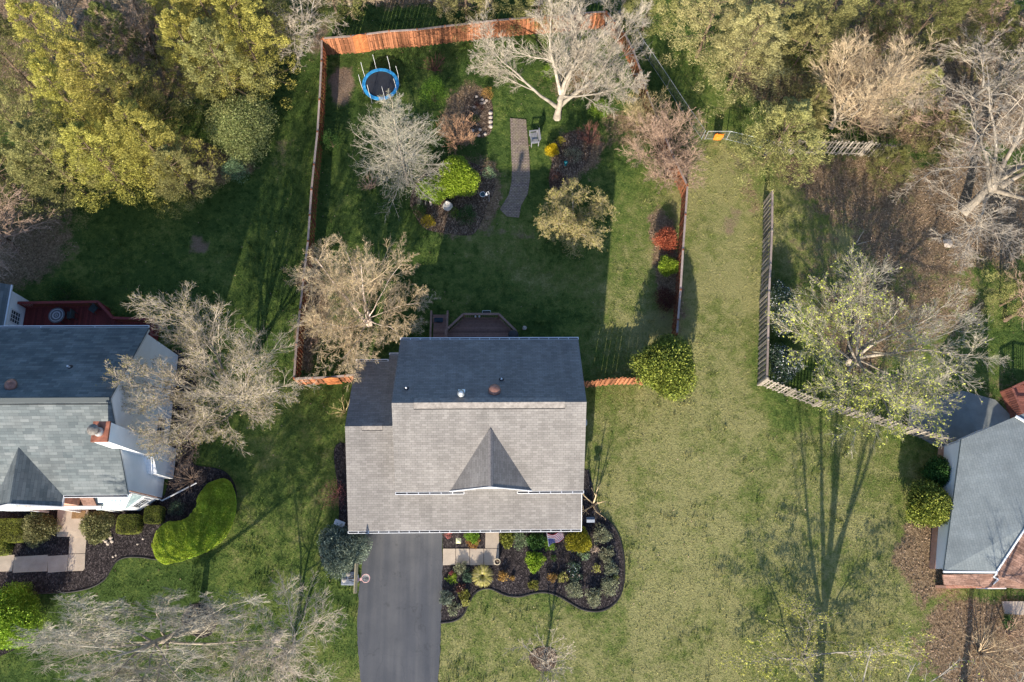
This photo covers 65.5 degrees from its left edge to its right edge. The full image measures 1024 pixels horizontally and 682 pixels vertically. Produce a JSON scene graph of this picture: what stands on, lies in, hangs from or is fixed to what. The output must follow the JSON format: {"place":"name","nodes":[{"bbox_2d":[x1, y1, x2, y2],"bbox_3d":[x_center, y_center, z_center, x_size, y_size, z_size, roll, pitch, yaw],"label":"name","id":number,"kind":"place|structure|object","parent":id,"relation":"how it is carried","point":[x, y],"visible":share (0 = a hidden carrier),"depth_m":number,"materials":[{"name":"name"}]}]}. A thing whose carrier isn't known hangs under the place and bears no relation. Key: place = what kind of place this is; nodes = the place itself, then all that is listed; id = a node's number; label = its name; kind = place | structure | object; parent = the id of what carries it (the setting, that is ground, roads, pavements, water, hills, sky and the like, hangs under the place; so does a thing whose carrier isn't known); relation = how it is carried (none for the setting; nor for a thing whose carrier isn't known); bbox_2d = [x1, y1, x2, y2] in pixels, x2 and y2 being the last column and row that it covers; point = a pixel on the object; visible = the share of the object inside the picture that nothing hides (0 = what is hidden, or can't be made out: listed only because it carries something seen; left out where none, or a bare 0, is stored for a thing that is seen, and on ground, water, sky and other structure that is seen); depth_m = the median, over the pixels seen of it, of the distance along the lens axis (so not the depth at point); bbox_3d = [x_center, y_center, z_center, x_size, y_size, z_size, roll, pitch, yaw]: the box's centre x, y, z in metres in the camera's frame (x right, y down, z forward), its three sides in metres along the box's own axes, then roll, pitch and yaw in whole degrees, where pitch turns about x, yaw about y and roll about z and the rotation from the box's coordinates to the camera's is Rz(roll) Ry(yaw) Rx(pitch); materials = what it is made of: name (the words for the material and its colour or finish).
{"place":"outdoors","nodes":[
{"label":"outdoors","id":0,"kind":"place"},
{"bbox_2d":[357,533,442,681],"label":"driveway","id":1,"kind":"structure","parent":0,"point":[399,620],"depth_m":50.12,"materials":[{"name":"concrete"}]},
{"bbox_2d":[0,0,1023,681],"bbox_3d":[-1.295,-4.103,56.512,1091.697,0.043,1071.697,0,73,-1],"label":"ground","id":2,"kind":"structure","parent":0,"point":[614,462],"depth_m":55.80,"materials":[{"name":"plant"}]},
{"bbox_2d":[0,612,37,655],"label":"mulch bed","id":3,"kind":"object","parent":2,"relation":"on","point":[4,651],"visible":0.16,"depth_m":48.98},
{"bbox_2d":[0,580,51,651],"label":"leafy tree","id":4,"kind":"object","parent":3,"relation":"on","point":[18,604],"visible":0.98,"depth_m":47.88,"materials":[{"name":"green plant"}]},
{"bbox_2d":[0,13,50,103],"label":"cedar tree","id":5,"kind":"object","parent":2,"relation":"on","point":[8,33],"visible":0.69,"depth_m":56.34,"materials":[{"name":"green plant"}]},
{"bbox_2d":[0,182,60,279],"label":"bare tree","id":6,"kind":"object","parent":2,"relation":"on","point":[13,247],"visible":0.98,"depth_m":53.10,"materials":[{"name":"brown plant"}]},
{"bbox_2d":[0,78,68,186],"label":"cedar tree","id":7,"kind":"object","parent":2,"relation":"on","point":[14,111],"visible":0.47,"depth_m":53.43,"materials":[{"name":"green plant"}]},
{"bbox_2d":[0,145,78,232],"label":"tree","id":8,"kind":"object","parent":2,"relation":"on","point":[11,181],"visible":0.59,"depth_m":54.44,"materials":[{"name":"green plant"}]},
{"bbox_2d":[0,510,88,572],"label":"neighbour walk","id":9,"kind":"structure","parent":2,"relation":"on","point":[73,561],"depth_m":50.51,"materials":[{"name":"concrete"}]},
{"bbox_2d":[0,116,114,228],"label":"cedar tree","id":10,"kind":"object","parent":2,"relation":"on","point":[18,131],"visible":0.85,"depth_m":52.26,"materials":[{"name":"green plant"}]},
{"bbox_2d":[4,0,117,116],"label":"cedar tree","id":11,"kind":"object","parent":2,"relation":"on","point":[15,11],"visible":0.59,"depth_m":52.38,"materials":[{"name":"green plant"}]},
{"bbox_2d":[17,300,163,340],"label":"deck","id":12,"kind":"structure","parent":2,"relation":"on","point":[35,314],"depth_m":54.26,"materials":[{"name":"wood"}]},
{"bbox_2d":[24,57,159,173],"bbox_3d":[-28.495,-15.165,53.383,7.127,11.161,6.169,10,74,2],"label":"cedar tree","id":13,"kind":"object","parent":2,"relation":"on","point":[35,65],"visible":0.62,"depth_m":51.18,"materials":[{"name":"green plant"}]},
{"bbox_2d":[0,283,196,512],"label":"house","id":14,"kind":"structure","parent":2,"relation":"on","point":[68,441],"depth_m":46.21,"materials":[{"name":"white"}]},
{"bbox_2d":[50,115,174,213],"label":"cedar tree","id":15,"kind":"object","parent":2,"relation":"on","point":[77,129],"visible":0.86,"depth_m":52.44,"materials":[{"name":"green plant"}]},
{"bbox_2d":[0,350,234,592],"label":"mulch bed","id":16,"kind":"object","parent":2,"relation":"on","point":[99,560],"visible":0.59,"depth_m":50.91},
{"bbox_2d":[0,518,24,542],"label":"clipped hedge","id":17,"kind":"object","parent":16,"relation":"on","point":[11,530],"visible":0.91,"depth_m":50.00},
{"bbox_2d":[21,511,61,548],"bbox_3d":[-29.941,11.742,50.357,2.366,1.592,2.221,-29,76,-9],"label":"rhododendron","id":18,"kind":"object","parent":16,"relation":"on","point":[35,532],"visible":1,"depth_m":50.12,"materials":[{"name":"green plant"}]},
{"bbox_2d":[78,510,115,544],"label":"rhododendron","id":19,"kind":"object","parent":16,"relation":"on","point":[96,526],"visible":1,"depth_m":50.18,"materials":[{"name":"green plant"}]},
{"bbox_2d":[115,514,143,534],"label":"clipped hedge","id":20,"kind":"object","parent":16,"relation":"on","point":[129,524],"visible":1,"depth_m":50.38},
{"bbox_2d":[151,478,236,564],"bbox_3d":[-19.921,11.754,50.552,3.547,1.285,6.410,44,77,11],"label":"crescent hedge","id":21,"kind":"object","parent":16,"relation":"on","point":[206,526],"visible":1,"depth_m":50.20,"materials":[{"name":"plant"}]},
{"bbox_2d":[55,35,187,173],"bbox_3d":[-25.991,-16.467,53.029,7.540,12.683,8.710,33,76,8],"label":"cedar tree","id":22,"kind":"object","parent":2,"relation":"on","point":[66,42],"visible":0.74,"depth_m":50.18,"materials":[{"name":"green plant"}]},
{"bbox_2d":[82,0,167,87],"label":"cedar tree","id":23,"kind":"object","parent":2,"relation":"on","point":[92,5],"visible":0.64,"depth_m":54.27,"materials":[{"name":"green plant"}]},
{"bbox_2d":[81,0,179,76],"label":"bare tree","id":24,"kind":"object","parent":2,"relation":"on","point":[153,25],"visible":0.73,"depth_m":54.88,"materials":[{"name":"brown plant"}]},
{"bbox_2d":[94,53,207,171],"bbox_3d":[-25.443,-15.841,53.622,6.337,11.214,5.509,24,74,6],"label":"cedar tree","id":25,"kind":"object","parent":2,"relation":"on","point":[115,64],"visible":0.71,"depth_m":51.94,"materials":[{"name":"green plant"}]},
{"bbox_2d":[99,96,224,218],"bbox_3d":[-24.699,-13.084,53.352,7.658,10.194,6.656,29,75,7],"label":"cedar tree","id":26,"kind":"object","parent":2,"relation":"on","point":[130,111],"visible":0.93,"depth_m":52.24,"materials":[{"name":"green plant"}]},
{"bbox_2d":[147,142,230,220],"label":"cedar tree","id":27,"kind":"object","parent":2,"relation":"on","point":[159,154],"visible":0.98,"depth_m":54.28,"materials":[{"name":"green plant"}]},
{"bbox_2d":[151,7,241,116],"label":"cedar tree","id":28,"kind":"object","parent":2,"relation":"on","point":[168,23],"visible":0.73,"depth_m":53.97,"materials":[{"name":"green plant"}]},
{"bbox_2d":[181,603,215,637],"bbox_3d":[-19.526,17.428,49.692,2.246,0.001,2.029,0,73,-1],"label":"mulch bed","id":29,"kind":"object","parent":2,"relation":"on","point":[202,630],"visible":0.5,"depth_m":49.72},
{"bbox_2d":[5,587,315,681],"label":"bare tree","id":30,"kind":"object","parent":29,"relation":"on","point":[91,636],"visible":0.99,"depth_m":44.00,"materials":[{"name":"beige plant"}]},
{"bbox_2d":[95,280,319,462],"bbox_3d":[-17.787,2.128,47.969,12.990,12.247,10.895,0,73,-1],"label":"budding tree","id":31,"kind":"object","parent":2,"relation":"on","point":[230,394],"visible":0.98,"depth_m":46.84,"materials":[{"name":"grey plant"}]},
{"bbox_2d":[170,0,272,95],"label":"cedar tree","id":32,"kind":"object","parent":2,"relation":"on","point":[180,3],"visible":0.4,"depth_m":54.04,"materials":[{"name":"green plant"}]},
{"bbox_2d":[177,16,276,122],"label":"cedar tree","id":33,"kind":"object","parent":2,"relation":"on","point":[204,25],"visible":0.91,"depth_m":53.88,"materials":[{"name":"green plant"}]},
{"bbox_2d":[202,93,279,167],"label":"leafy tree","id":34,"kind":"object","parent":2,"relation":"on","point":[246,121],"visible":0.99,"depth_m":56.62,"materials":[{"name":"green plant"}]},
{"bbox_2d":[206,0,301,114],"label":"cedar tree","id":35,"kind":"object","parent":2,"relation":"on","point":[242,13],"visible":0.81,"depth_m":54.61,"materials":[{"name":"green plant"}]},
{"bbox_2d":[219,0,313,67],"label":"cedar tree","id":36,"kind":"object","parent":2,"relation":"on","point":[273,5],"visible":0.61,"depth_m":56.83,"materials":[{"name":"green plant"}]},
{"bbox_2d":[191,570,346,681],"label":"bare tree","id":37,"kind":"object","parent":2,"relation":"on","point":[276,659],"visible":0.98,"depth_m":45.58,"materials":[{"name":"grey plant"}]},
{"bbox_2d":[248,0,349,71],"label":"bare tree","id":38,"kind":"object","parent":2,"relation":"on","point":[302,32],"visible":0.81,"depth_m":57.02,"materials":[{"name":"grey plant"}]},
{"bbox_2d":[293,38,326,382],"bbox_3d":[-14.222,-9.849,56.930,0.382,1.870,26.273,0,73,-1],"label":"fence","id":39,"kind":"object","parent":2,"relation":"on","point":[323,63],"visible":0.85,"depth_m":56.71,"materials":[{"name":"wood"}]},
{"bbox_2d":[320,442,362,569],"bbox_3d":[-10.737,10.671,51.885,3.284,0.001,8.221,0,73,-1],"label":"mulch bed","id":40,"kind":"object","parent":2,"relation":"on","point":[340,459],"visible":0.27,"depth_m":52.36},
{"bbox_2d":[316,523,372,580],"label":"spruce tree","id":41,"kind":"object","parent":40,"relation":"on","point":[341,551],"visible":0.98,"depth_m":49.26,"materials":[{"name":"green plant"}]},
{"bbox_2d":[281,232,440,391],"bbox_3d":[-9.649,-2.660,50.781,9.732,9.938,10.496,-31,77,-10],"label":"birch tree","id":42,"kind":"object","parent":2,"relation":"on","point":[355,280],"visible":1,"depth_m":50.74,"materials":[{"name":"plant"}]},
{"bbox_2d":[358,57,399,101],"bbox_3d":[-9.904,-19.522,59.615,2.787,2.401,2.787,0,73,-1],"label":"trampoline","id":43,"kind":"object","parent":2,"relation":"on","point":[377,82],"visible":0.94,"depth_m":60.12,"materials":[{"name":"fabric"}]},
{"bbox_2d":[349,89,449,222],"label":"grey tree","id":44,"kind":"object","parent":2,"relation":"on","point":[393,139],"visible":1,"depth_m":53.50,"materials":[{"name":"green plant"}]},
{"bbox_2d":[410,162,494,235],"bbox_3d":[-4.336,-10.442,58.286,6.236,0.001,5.934,0,73,-1],"label":"garden bed","id":45,"kind":"object","parent":2,"relation":"on","point":[463,229],"visible":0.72,"depth_m":58.07,"materials":[{"name":"brown soil"}]},
{"bbox_2d":[434,154,480,198],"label":"arborvitae","id":46,"kind":"object","parent":45,"relation":"on","point":[463,173],"visible":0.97,"depth_m":56.99,"materials":[{"name":"green plant"}]},
{"bbox_2d":[435,111,478,156],"bbox_3d":[-4.102,-15.075,58.450,3.630,2.460,3.683,0,73,-1],"label":"bare shrub","id":47,"kind":"object","parent":2,"relation":"on","point":[460,139],"visible":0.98,"depth_m":58.44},
{"bbox_2d":[322,10,606,55],"bbox_3d":[-3.498,-23.680,61.102,21.601,2.180,0.332,-7,74,-3],"label":"fence","id":48,"kind":"object","parent":2,"relation":"on","point":[360,43],"visible":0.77,"depth_m":60.95,"materials":[{"name":"wood"}]},
{"bbox_2d":[345,337,586,533],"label":"house","id":49,"kind":"structure","parent":2,"relation":"on","point":[464,434],"depth_m":47.26,"materials":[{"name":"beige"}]},
{"bbox_2d":[433,0,503,44],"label":"cedar tree","id":50,"kind":"object","parent":2,"relation":"on","point":[457,5],"visible":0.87,"depth_m":60.27,"materials":[{"name":"green plant"}]},
{"bbox_2d":[443,532,498,564],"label":"front walk","id":51,"kind":"structure","parent":2,"relation":"on","point":[490,555],"depth_m":51.12,"materials":[{"name":"concrete"}]},
{"bbox_2d":[429,310,516,336],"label":"deck","id":52,"kind":"structure","parent":2,"relation":"on","point":[468,326],"depth_m":54.60,"materials":[{"name":"wood"}]},
{"bbox_2d":[464,92,492,137],"bbox_3d":[-2.532,-17.157,60.316,2.214,0.001,3.992,0,73,-1],"label":"garden bed","id":53,"kind":"object","parent":2,"relation":"on","point":[482,123],"visible":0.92,"depth_m":60.35,"materials":[{"name":"brown soil"}]},
{"bbox_2d":[500,118,529,217],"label":"brick path","id":54,"kind":"structure","parent":2,"relation":"on","point":[516,197],"depth_m":59.05,"materials":[{"name":"brick"}]},
{"bbox_2d":[441,470,623,621],"bbox_3d":[1.336,13.098,51.425,11.736,0.001,9.489,0,73,-1],"label":"mulch bed","id":55,"kind":"object","parent":2,"relation":"on","point":[512,561],"visible":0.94,"depth_m":50.99,"materials":[{"name":"wood"}]},
{"bbox_2d":[564,526,591,552],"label":"golden shrub","id":56,"kind":"object","parent":55,"relation":"on","point":[578,540],"visible":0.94,"depth_m":50.57,"materials":[{"name":"yellow plant"}]},
{"bbox_2d":[440,502,624,623],"bbox_3d":[2.129,16.274,50.508,12.541,0.116,5.816,-34,77,-11],"label":"bed edging","id":57,"kind":"object","parent":2,"relation":"on","point":[566,600],"visible":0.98,"depth_m":50.50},
{"bbox_2d":[529,647,556,671],"bbox_3d":[1.928,19.752,49.466,1.742,0.001,1.443,0,73,-1],"label":"mulch bed","id":58,"kind":"object","parent":2,"relation":"on","point":[534,661],"visible":0.6,"depth_m":49.48,"materials":[{"name":"wood"}]},
{"bbox_2d":[503,627,576,681],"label":"young tree","id":59,"kind":"object","parent":58,"relation":"on","point":[544,660],"visible":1,"depth_m":46.41,"materials":[{"name":"grey plant"}]},
{"bbox_2d":[465,0,653,120],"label":"bare tree","id":60,"kind":"object","parent":2,"relation":"on","point":[587,49],"visible":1,"depth_m":55.05,"materials":[{"name":"white plant"}]},
{"bbox_2d":[549,131,590,191],"bbox_3d":[4.364,-13.352,59.337,2.751,0.001,5.398,10,74,2],"label":"garden bed","id":61,"kind":"object","parent":2,"relation":"on","point":[571,169],"visible":0.81,"depth_m":59.42,"materials":[{"name":"brown soil"}]},
{"bbox_2d":[533,175,619,261],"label":"curly willow","id":62,"kind":"object","parent":2,"relation":"on","point":[565,222],"visible":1,"depth_m":54.63,"materials":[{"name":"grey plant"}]},
{"bbox_2d":[615,79,672,131],"bbox_3d":[9.697,-16.916,58.652,4.325,3.696,4.280,-33,77,-10],"label":"bare shrub","id":63,"kind":"object","parent":2,"relation":"on","point":[633,109],"visible":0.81,"depth_m":58.17,"materials":[{"name":"plant"}]},
{"bbox_2d":[604,11,687,195],"bbox_3d":[10.162,-18.047,59.888,0.769,1.870,15.644,-19,75,-7],"label":"fence","id":64,"kind":"object","parent":2,"relation":"on","point":[681,176],"visible":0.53,"depth_m":59.79,"materials":[{"name":"wood"}]},
{"bbox_2d":[621,0,686,41],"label":"cedar tree","id":65,"kind":"object","parent":2,"relation":"on","point":[627,7],"visible":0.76,"depth_m":60.00,"materials":[{"name":"green plant"}]},
{"bbox_2d":[627,333,697,401],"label":"magnolia tree","id":66,"kind":"object","parent":2,"relation":"on","point":[665,365],"visible":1,"depth_m":51.94,"materials":[{"name":"green plant"}]},
{"bbox_2d":[614,98,711,181],"bbox_3d":[10.895,-14.286,57.538,7.238,4.398,6.516,0,73,-1],"label":"bare shrub","id":67,"kind":"object","parent":2,"relation":"on","point":[655,134],"visible":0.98,"depth_m":57.36,"materials":[{"name":"plant"}]},
{"bbox_2d":[641,131,707,193],"bbox_3d":[11.784,-12.737,57.859,4.776,2.941,4.766,0,73,-1],"label":"bare shrub","id":68,"kind":"object","parent":2,"relation":"on","point":[668,175],"visible":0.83,"depth_m":57.61,"materials":[{"name":"plant"}]},
{"bbox_2d":[671,184,688,337],"bbox_3d":[11.850,-5.558,56.221,0.166,1.870,11.300,7,73,1],"label":"fence","id":69,"kind":"object","parent":2,"relation":"on","point":[680,256],"visible":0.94,"depth_m":55.92,"materials":[{"name":"wood"}]},
{"bbox_2d":[657,0,751,77],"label":"cedar tree","id":70,"kind":"object","parent":2,"relation":"on","point":[725,17],"visible":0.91,"depth_m":57.83,"materials":[{"name":"green plant"}]},
{"bbox_2d":[687,0,795,118],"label":"cedar tree","id":71,"kind":"object","parent":2,"relation":"on","point":[750,19],"visible":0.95,"depth_m":56.23,"materials":[{"name":"green plant"}]},
{"bbox_2d":[757,191,773,385],"bbox_3d":[17.739,-3.841,55.751,0.203,2.040,13.957,7,73,1],"label":"fence","id":72,"kind":"object","parent":2,"relation":"on","point":[767,303],"visible":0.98,"depth_m":55.46,"materials":[{"name":"wood"}]},
{"bbox_2d":[711,0,819,75],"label":"cedar tree","id":73,"kind":"object","parent":2,"relation":"on","point":[798,5],"visible":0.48,"depth_m":56.78,"materials":[{"name":"green plant"}]},
{"bbox_2d":[730,92,833,198],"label":"cedar tree","id":74,"kind":"object","parent":2,"relation":"on","point":[798,112],"visible":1,"depth_m":55.43,"materials":[{"name":"green plant"}]},
{"bbox_2d":[770,278,799,338],"bbox_3d":[18.918,-2.326,55.240,2.380,2.252,4.602,0,73,-1],"label":"flowering shrub","id":75,"kind":"object","parent":2,"relation":"on","point":[786,295],"visible":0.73,"depth_m":54.96,"materials":[{"name":"green plant"}]},
{"bbox_2d":[769,343,803,384],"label":"flowering shrub","id":76,"kind":"object","parent":2,"relation":"on","point":[780,363],"visible":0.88,"depth_m":53.98,"materials":[{"name":"green plant"}]},
{"bbox_2d":[745,14,832,101],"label":"cedar tree","id":77,"kind":"object","parent":2,"relation":"on","point":[810,26],"visible":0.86,"depth_m":56.53,"materials":[{"name":"green plant"}]},
{"bbox_2d":[765,83,832,151],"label":"cedar tree","id":78,"kind":"object","parent":2,"relation":"on","point":[819,91],"visible":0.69,"depth_m":56.40,"materials":[{"name":"green plant"}]},
{"bbox_2d":[763,0,866,83],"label":"cedar tree","id":79,"kind":"object","parent":2,"relation":"on","point":[851,12],"visible":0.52,"depth_m":57.22,"materials":[{"name":"green plant"}]},
{"bbox_2d":[716,592,937,681],"bbox_3d":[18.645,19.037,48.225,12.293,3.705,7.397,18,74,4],"label":"budding tree","id":80,"kind":"object","parent":2,"relation":"on","point":[801,657],"visible":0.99,"depth_m":48.02,"materials":[{"name":"green plant"}]},
{"bbox_2d":[763,138,900,158],"bbox_3d":[23.595,-14.240,58.935,9.455,2.090,0.313,1,73,-1],"label":"fence","id":81,"kind":"object","parent":2,"relation":"on","point":[865,148],"visible":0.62,"depth_m":58.89,"materials":[{"name":"wood"}]},
{"bbox_2d":[759,378,957,444],"bbox_3d":[22.997,4.838,53.369,12.816,1.890,0.377,18,74,4],"label":"fence","id":82,"kind":"object","parent":2,"relation":"on","point":[819,402],"visible":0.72,"depth_m":53.36,"materials":[{"name":"wood"}]},
{"bbox_2d":[822,0,913,61],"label":"cedar tree","id":83,"kind":"object","parent":2,"relation":"on","point":[881,10],"visible":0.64,"depth_m":58.24,"materials":[{"name":"green plant"}]},
{"bbox_2d":[806,20,947,147],"bbox_3d":[25.010,-17.292,55.967,8.995,9.767,9.325,0,73,-1],"label":"bare tree","id":84,"kind":"object","parent":2,"relation":"on","point":[875,101],"visible":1,"depth_m":54.80,"materials":[{"name":"beige plant"}]},
{"bbox_2d":[765,243,1010,458],"bbox_3d":[23.785,0.959,51.259,15.532,8.496,13.754,0,73,-1],"label":"budding tree","id":85,"kind":"object","parent":2,"relation":"on","point":[857,356],"visible":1,"depth_m":50.45,"materials":[{"name":"green plant"}]},
{"bbox_2d":[864,143,916,197],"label":"cedar tree","id":86,"kind":"object","parent":2,"relation":"on","point":[903,155],"visible":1,"depth_m":57.62,"materials":[{"name":"green plant"}]},
{"bbox_2d":[878,64,946,131],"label":"cedar tree","id":87,"kind":"object","parent":2,"relation":"on","point":[940,73],"visible":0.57,"depth_m":57.28,"materials":[{"name":"green plant"}]},
{"bbox_2d":[868,0,972,71],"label":"cedar tree","id":88,"kind":"object","parent":2,"relation":"on","point":[920,5],"visible":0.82,"depth_m":57.60,"materials":[{"name":"green plant"}]},
{"bbox_2d":[888,56,966,131],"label":"bare tree","id":89,"kind":"object","parent":2,"relation":"on","point":[918,102],"visible":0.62,"depth_m":56.61,"materials":[{"name":"brown plant"}]},
{"bbox_2d":[904,478,953,527],"bbox_3d":[26.928,10.438,51.322,3.418,2.830,3.324,0,73,-1],"label":"shrub","id":90,"kind":"object","parent":2,"relation":"on","point":[929,502],"visible":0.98,"depth_m":50.71,"materials":[{"name":"green plant"}]},
{"bbox_2d":[917,454,950,487],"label":"laurel shrub","id":91,"kind":"object","parent":2,"relation":"on","point":[938,472],"visible":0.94,"depth_m":51.93,"materials":[{"name":"green plant"}]},
{"bbox_2d":[897,101,976,167],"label":"cedar tree","id":92,"kind":"object","parent":2,"relation":"on","point":[951,115],"visible":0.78,"depth_m":57.59,"materials":[{"name":"green plant"}]},
{"bbox_2d":[899,87,992,168],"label":"bare tree","id":93,"kind":"object","parent":2,"relation":"on","point":[918,117],"visible":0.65,"depth_m":57.06,"materials":[{"name":"brown plant"}]},
{"bbox_2d":[892,36,1023,275],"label":"bare tree","id":94,"kind":"object","parent":2,"relation":"on","point":[994,179],"visible":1,"depth_m":53.70,"materials":[{"name":"grey plant"}]},
{"bbox_2d":[908,391,1009,447],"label":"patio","id":95,"kind":"structure","parent":2,"relation":"on","point":[973,413],"depth_m":54.41,"materials":[{"name":"concrete"}]},
{"bbox_2d":[910,0,1013,76],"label":"cedar tree","id":96,"kind":"object","parent":2,"relation":"on","point":[986,7],"visible":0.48,"depth_m":58.55,"materials":[{"name":"green plant"}]},
{"bbox_2d":[929,414,1023,588],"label":"house","id":97,"kind":"structure","parent":2,"relation":"on","point":[982,531],"depth_m":49.70,"materials":[{"name":"white"}]},
{"bbox_2d":[947,4,1023,94],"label":"cedar tree","id":98,"kind":"object","parent":2,"relation":"on","point":[1012,23],"visible":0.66,"depth_m":58.40,"materials":[{"name":"green plant"}]},
{"bbox_2d":[960,15,1023,113],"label":"bare tree","id":99,"kind":"object","parent":2,"relation":"on","point":[1013,64],"visible":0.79,"depth_m":57.27,"materials":[{"name":"grey plant"}]},
{"bbox_2d":[963,625,1023,681],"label":"bare shrub","id":100,"kind":"object","parent":2,"relation":"on","point":[981,645],"visible":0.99,"depth_m":49.15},
{"bbox_2d":[980,265,1023,328],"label":"cedar tree","id":101,"kind":"object","parent":2,"relation":"on","point":[1013,292],"visible":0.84,"depth_m":54.91,"materials":[{"name":"plant"}]},
{"bbox_2d":[1000,381,1023,417],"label":"deck","id":102,"kind":"structure","parent":2,"relation":"on","point":[1013,397],"depth_m":54.23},
{"bbox_2d":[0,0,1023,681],"bbox_3d":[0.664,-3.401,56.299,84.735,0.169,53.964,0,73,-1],"label":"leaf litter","id":103,"kind":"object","parent":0,"point":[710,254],"visible":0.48,"depth_m":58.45,"materials":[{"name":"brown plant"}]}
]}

